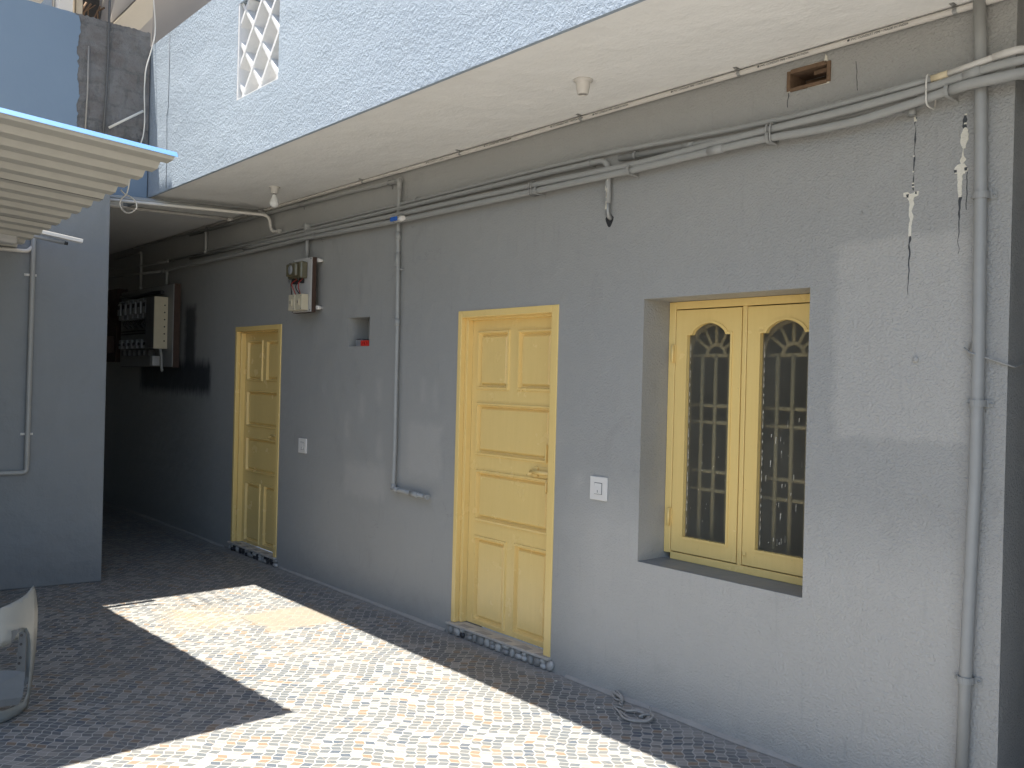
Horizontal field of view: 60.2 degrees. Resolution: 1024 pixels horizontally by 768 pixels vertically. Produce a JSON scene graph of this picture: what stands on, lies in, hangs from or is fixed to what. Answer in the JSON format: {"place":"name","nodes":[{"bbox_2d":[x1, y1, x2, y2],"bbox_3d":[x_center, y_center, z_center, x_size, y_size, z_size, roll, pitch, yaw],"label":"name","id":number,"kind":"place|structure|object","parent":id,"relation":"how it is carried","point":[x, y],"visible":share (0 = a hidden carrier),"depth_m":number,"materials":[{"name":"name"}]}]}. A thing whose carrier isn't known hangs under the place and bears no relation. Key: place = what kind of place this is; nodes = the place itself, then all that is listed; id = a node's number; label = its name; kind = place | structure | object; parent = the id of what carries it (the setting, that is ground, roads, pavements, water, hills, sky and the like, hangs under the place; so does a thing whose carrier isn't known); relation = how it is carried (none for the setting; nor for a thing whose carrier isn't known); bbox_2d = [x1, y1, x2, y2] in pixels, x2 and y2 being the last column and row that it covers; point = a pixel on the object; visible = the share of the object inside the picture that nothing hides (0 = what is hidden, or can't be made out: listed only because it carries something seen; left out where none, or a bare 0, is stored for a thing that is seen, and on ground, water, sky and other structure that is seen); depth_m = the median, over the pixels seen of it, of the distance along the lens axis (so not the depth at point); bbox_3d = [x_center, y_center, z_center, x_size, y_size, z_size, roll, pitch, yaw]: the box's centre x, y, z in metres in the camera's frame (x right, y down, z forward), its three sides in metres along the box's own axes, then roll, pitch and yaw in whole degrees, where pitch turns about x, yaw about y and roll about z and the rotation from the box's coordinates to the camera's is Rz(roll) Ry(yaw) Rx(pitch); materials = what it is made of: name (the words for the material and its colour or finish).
{"place":"outdoors","nodes":[
{"label":"outdoors","id":0,"kind":"place"},
{"bbox_2d":[0,0,150,589],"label":"side building","id":1,"kind":"structure","parent":0,"point":[51,510],"depth_m":6.56,"materials":[{"name":"grey paint"}]},
{"bbox_2d":[0,246,31,252],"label":"wall pipe","id":2,"kind":"object","parent":1,"relation":"attached to","point":[28,249],"depth_m":6.30,"materials":[{"name":"white plastic"}]},
{"bbox_2d":[0,238,36,475],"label":"wall pipe","id":3,"kind":"object","parent":1,"relation":"attached to","point":[32,275],"depth_m":6.36,"materials":[{"name":"white plastic"}]},
{"bbox_2d":[33,230,82,244],"bbox_3d":[-3.288,-1.033,6.215,0.433,0.107,0.274,1,0,-41],"label":"tube lamp","id":4,"kind":"object","parent":1,"relation":"attached to","point":[60,236],"visible":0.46,"depth_m":6.15,"materials":[{"name":"white plastic"}]},
{"bbox_2d":[84,46,89,128],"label":"wall pipe","id":5,"kind":"object","parent":1,"relation":"attached to","point":[87,87],"depth_m":6.89,"materials":[{"name":"grey plastic"}]},
{"bbox_2d":[0,107,177,247],"bbox_3d":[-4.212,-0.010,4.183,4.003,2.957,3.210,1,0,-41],"label":"corrugated roof","id":6,"kind":"structure","parent":1,"relation":"attached to","point":[54,173],"depth_m":4.54,"materials":[{"name":"beige plastic"}]},
{"bbox_2d":[119,179,136,212],"bbox_3d":[-2.022,-0.987,4.654,0.007,0.185,0.276,1,0,-41],"label":"cable loop","id":7,"kind":"object","parent":6,"relation":"hanging from","point":[129,196],"visible":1,"depth_m":4.66,"materials":[{"name":"white plastic"}]},
{"bbox_2d":[102,0,110,133],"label":"wall pipe","id":8,"kind":"object","parent":1,"relation":"attached to","point":[107,65],"depth_m":6.97,"materials":[{"name":"metal"}]},
{"bbox_2d":[108,110,143,128],"bbox_3d":[-3.075,-2.110,7.041,0.263,0.196,0.020,1,0,-34],"label":"stick","id":9,"kind":"object","parent":1,"relation":"attached to","point":[125,119],"visible":1,"depth_m":7.03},
{"bbox_2d":[0,502,800,767],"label":"floor","id":10,"kind":"structure","parent":0,"point":[233,659],"depth_m":4.49,"materials":[{"name":"tile"}]},
{"bbox_2d":[0,586,37,722],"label":"car bumper","id":11,"kind":"object","parent":10,"relation":"on","point":[19,619],"visible":1,"depth_m":3.95,"materials":[{"name":"silver metal"}]},
{"bbox_2d":[115,603,160,608],"bbox_3d":[-2.527,1.501,5.966,0.289,0.005,0.007,1,0,-32],"label":"thin stick","id":12,"kind":"object","parent":10,"relation":"on","point":[137,606],"visible":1,"depth_m":5.96,"materials":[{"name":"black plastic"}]},
{"bbox_2d":[103,500,813,767],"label":"floor edging","id":13,"kind":"object","parent":10,"relation":"on","point":[757,748],"visible":0.98,"depth_m":4.55,"materials":[{"name":"grey concrete"}]},
{"bbox_2d":[611,690,653,722],"bbox_3d":[0.549,1.562,4.288,0.145,0.053,0.364,1,0,-28],"label":"cable scrap","id":14,"kind":"object","parent":10,"relation":"on","point":[649,716],"visible":1,"depth_m":4.23,"materials":[{"name":"grey plastic"}]},
{"bbox_2d":[259,547,541,647],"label":"ground","id":15,"kind":"structure","parent":0,"point":[482,626],"depth_m":5.68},
{"bbox_2d":[29,0,152,46],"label":"apartment building","id":16,"kind":"structure","parent":15,"relation":"on","point":[137,14],"depth_m":10.34,"materials":[{"name":"white paint"}]},
{"bbox_2d":[103,0,1023,767],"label":"house","id":17,"kind":"structure","parent":15,"relation":"on","point":[739,378],"depth_m":4.43,"materials":[{"name":"grey paint"}]},
{"bbox_2d":[106,288,127,361],"bbox_3d":[-4.729,-0.684,10.393,0.219,0.850,0.500,1,0,-41],"label":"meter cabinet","id":18,"kind":"object","parent":17,"relation":"attached to","point":[113,331],"visible":0.51,"depth_m":10.23,"materials":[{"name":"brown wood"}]},
{"bbox_2d":[115,251,142,289],"bbox_3d":[-4.424,-1.274,10.175,0.036,0.444,0.908,1,0,-41],"label":"riser pipe","id":19,"kind":"object","parent":17,"relation":"attached to","point":[141,262],"visible":0.88,"depth_m":9.84,"materials":[{"name":"grey plastic"}]},
{"bbox_2d":[108,270,165,278],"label":"riser pipe","id":20,"kind":"object","parent":17,"relation":"attached to","point":[141,273],"visible":0.76,"depth_m":9.91,"materials":[{"name":"grey plastic"}]},
{"bbox_2d":[109,259,169,269],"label":"riser pipe","id":21,"kind":"object","parent":17,"relation":"attached to","point":[137,266],"visible":0.97,"depth_m":9.90,"materials":[{"name":"grey plastic"}]},
{"bbox_2d":[140,0,155,142],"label":"hanging cable","id":22,"kind":"object","parent":17,"relation":"hanging from","point":[146,69],"visible":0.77,"depth_m":7.12,"materials":[{"name":"white plastic"}]},
{"bbox_2d":[118,283,180,370],"bbox_3d":[-3.950,-0.582,9.429,0.207,0.890,1.610,1,0,-41],"label":"meter board","id":23,"kind":"object","parent":17,"relation":"attached to","point":[149,318],"visible":1,"depth_m":9.06,"materials":[{"name":"grey laminate"}]},
{"bbox_2d":[110,205,232,220],"bbox_3d":[-3.285,-1.517,7.629,1.712,0.034,0.034,1,0,-30],"label":"ceiling pipe","id":24,"kind":"object","parent":17,"relation":"attached to","point":[174,213],"visible":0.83,"depth_m":7.79,"materials":[{"name":"white plastic"}]},
{"bbox_2d":[110,195,265,213],"bbox_3d":[-2.862,-1.468,7.137,1.725,0.037,0.035,1,0,-27],"label":"ceiling pipe","id":25,"kind":"object","parent":17,"relation":"attached to","point":[139,199],"visible":0.41,"depth_m":7.19,"materials":[{"name":"grey plastic"}]},
{"bbox_2d":[112,194,263,211],"bbox_3d":[-2.901,-1.491,7.182,1.730,0.036,0.036,1,0,-26],"label":"ceiling pipe","id":26,"kind":"object","parent":17,"relation":"attached to","point":[258,210],"visible":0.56,"depth_m":7.32,"materials":[{"name":"grey plastic"}]},
{"bbox_2d":[110,198,281,232],"bbox_3d":[-2.784,-1.361,7.097,1.816,0.180,0.169,1,0,-20],"label":"ceiling pipe","id":27,"kind":"object","parent":17,"relation":"attached to","point":[201,208],"visible":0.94,"depth_m":7.20,"materials":[{"name":"white plastic"}]},
{"bbox_2d":[204,227,207,253],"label":"riser pipe","id":28,"kind":"object","parent":17,"relation":"attached to","point":[205,241],"visible":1,"depth_m":8.48,"materials":[{"name":"grey plastic"}]},
{"bbox_2d":[230,324,281,557],"bbox_3d":[-2.191,0.487,7.719,0.126,1.988,0.899,1,0,-41],"label":"door","id":29,"kind":"structure","parent":17,"relation":"in","point":[258,349],"depth_m":7.82,"materials":[{"name":"yellow paint"}]},
{"bbox_2d":[269,186,279,207],"bbox_3d":[-1.805,-1.418,6.707,0.084,0.158,0.084,1,0,-41],"label":"light bulb","id":30,"kind":"object","parent":17,"relation":"attached to","point":[274,202],"visible":1,"depth_m":6.68,"materials":[{"name":"white glass"}]},
{"bbox_2d":[298,438,306,453],"bbox_3d":[-1.668,0.491,7.022,0.017,0.117,0.126,1,0,-41],"label":"light switch","id":31,"kind":"object","parent":17,"relation":"attached to","point":[302,445],"visible":1,"depth_m":7.01,"materials":[{"name":"white plastic"}]},
{"bbox_2d":[286,257,323,313],"bbox_3d":[-1.638,-0.769,6.888,0.191,0.424,0.342,1,0,-41],"label":"meter board","id":32,"kind":"object","parent":17,"relation":"attached to","point":[301,274],"visible":1,"depth_m":6.81,"materials":[{"name":"white laminate"}]},
{"bbox_2d":[303,223,311,257],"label":"riser pipe","id":33,"kind":"object","parent":17,"relation":"attached to","point":[306,226],"visible":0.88,"depth_m":6.95,"materials":[{"name":"grey plastic"}]},
{"bbox_2d":[189,177,429,499],"bbox_3d":[-1.869,-0.384,7.248,0.046,2.191,4.110,1,0,-41],"label":"water pipe","id":34,"kind":"object","parent":17,"relation":"attached to","point":[398,182],"visible":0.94,"depth_m":6.00,"materials":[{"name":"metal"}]},
{"bbox_2d":[390,216,405,222],"bbox_3d":[-0.761,-1.102,5.904,0.055,0.044,0.116,1,0,-41],"label":"ball valve","id":35,"kind":"object","parent":34,"relation":"attached to","point":[395,219],"visible":1,"depth_m":5.88,"materials":[{"name":"blue plastic"}]},
{"bbox_2d":[356,339,368,345],"bbox_3d":[-1.092,-0.302,6.482,0.074,0.053,0.092,1,0,-41],"label":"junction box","id":36,"kind":"object","parent":17,"relation":"attached to","point":[358,342],"visible":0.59,"depth_m":6.46,"materials":[{"name":"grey plastic"}]},
{"bbox_2d":[360,340,368,345],"bbox_3d":[-1.057,-0.294,6.373,0.024,0.041,0.100,1,0,-41],"label":"plastic clip","id":37,"kind":"object","parent":17,"relation":"on","point":[364,342],"visible":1,"depth_m":6.36,"materials":[{"name":"red plastic"}]},
{"bbox_2d":[189,158,613,259],"bbox_3d":[-1.324,-1.059,6.691,0.117,0.385,5.641,1,0,-41],"label":"hooked pipe","id":38,"kind":"object","parent":17,"relation":"attached to","point":[605,163],"visible":0.96,"depth_m":5.39,"materials":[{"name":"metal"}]},
{"bbox_2d":[451,304,558,656],"bbox_3d":[-0.018,0.548,5.236,0.126,1.988,0.899,1,0,-41],"label":"door","id":39,"kind":"structure","parent":17,"relation":"in","point":[507,358],"depth_m":5.27,"materials":[{"name":"yellow paint"}]},
{"bbox_2d":[133,0,1003,248],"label":"conduit pipe","id":40,"kind":"object","parent":17,"relation":"attached to","point":[955,10],"visible":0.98,"depth_m":4.27,"materials":[{"name":"white plastic"}]},
{"bbox_2d":[573,77,592,95],"bbox_3d":[0.335,-1.402,4.175,0.092,0.070,0.092,1,0,-41],"label":"bulb holder","id":41,"kind":"object","parent":17,"relation":"attached to","point":[582,86],"visible":1,"depth_m":4.15,"materials":[{"name":"white plastic"}]},
{"bbox_2d":[165,67,1023,284],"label":"conduit pipe","id":42,"kind":"object","parent":17,"relation":"attached to","point":[946,90],"visible":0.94,"depth_m":4.00,"materials":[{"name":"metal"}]},
{"bbox_2d":[169,45,1023,261],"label":"conduit pipe","id":43,"kind":"object","parent":17,"relation":"attached to","point":[1006,53],"visible":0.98,"depth_m":4.08,"materials":[{"name":"white plastic"}]},
{"bbox_2d":[590,476,607,500],"bbox_3d":[0.450,0.544,4.602,0.017,0.122,0.120,1,0,-41],"label":"light switch","id":44,"kind":"object","parent":17,"relation":"attached to","point":[598,488],"visible":1,"depth_m":4.59,"materials":[{"name":"white plastic"}]},
{"bbox_2d":[243,55,1023,250],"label":"conduit pipe","id":45,"kind":"object","parent":17,"relation":"attached to","point":[978,71],"visible":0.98,"depth_m":3.96,"materials":[{"name":"grey plastic"}]},
{"bbox_2d":[638,294,809,597],"bbox_3d":[1.043,0.250,4.152,0.268,1.323,0.905,1,0,-41],"label":"window","id":46,"kind":"structure","parent":17,"relation":"in","point":[738,367],"depth_m":4.21,"materials":[{"name":"yellow paint"}]},
{"bbox_2d":[617,96,916,161],"bbox_3d":[1.045,-1.128,3.945,0.040,0.078,1.511,1,0,-41],"label":"conduit pipe","id":47,"kind":"object","parent":17,"relation":"attached to","point":[634,155],"visible":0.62,"depth_m":4.15,"materials":[{"name":"grey plastic"}]},
{"bbox_2d":[908,107,916,116],"bbox_3d":[1.532,-1.043,3.382,0.031,0.034,0.031,1,0,-41],"label":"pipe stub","id":48,"kind":"object","parent":17,"relation":"attached to","point":[911,112],"visible":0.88,"depth_m":3.37,"materials":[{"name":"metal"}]},
{"bbox_2d":[954,0,996,767],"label":"drain pipe","id":49,"kind":"object","parent":17,"relation":"attached to","point":[977,403],"visible":1,"depth_m":3.17,"materials":[{"name":"grey plastic"}]},
{"bbox_2d":[964,341,1023,367],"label":"wall cable","id":50,"kind":"object","parent":17,"relation":"attached to","point":[967,350],"depth_m":3.17,"materials":[{"name":"grey plastic"}]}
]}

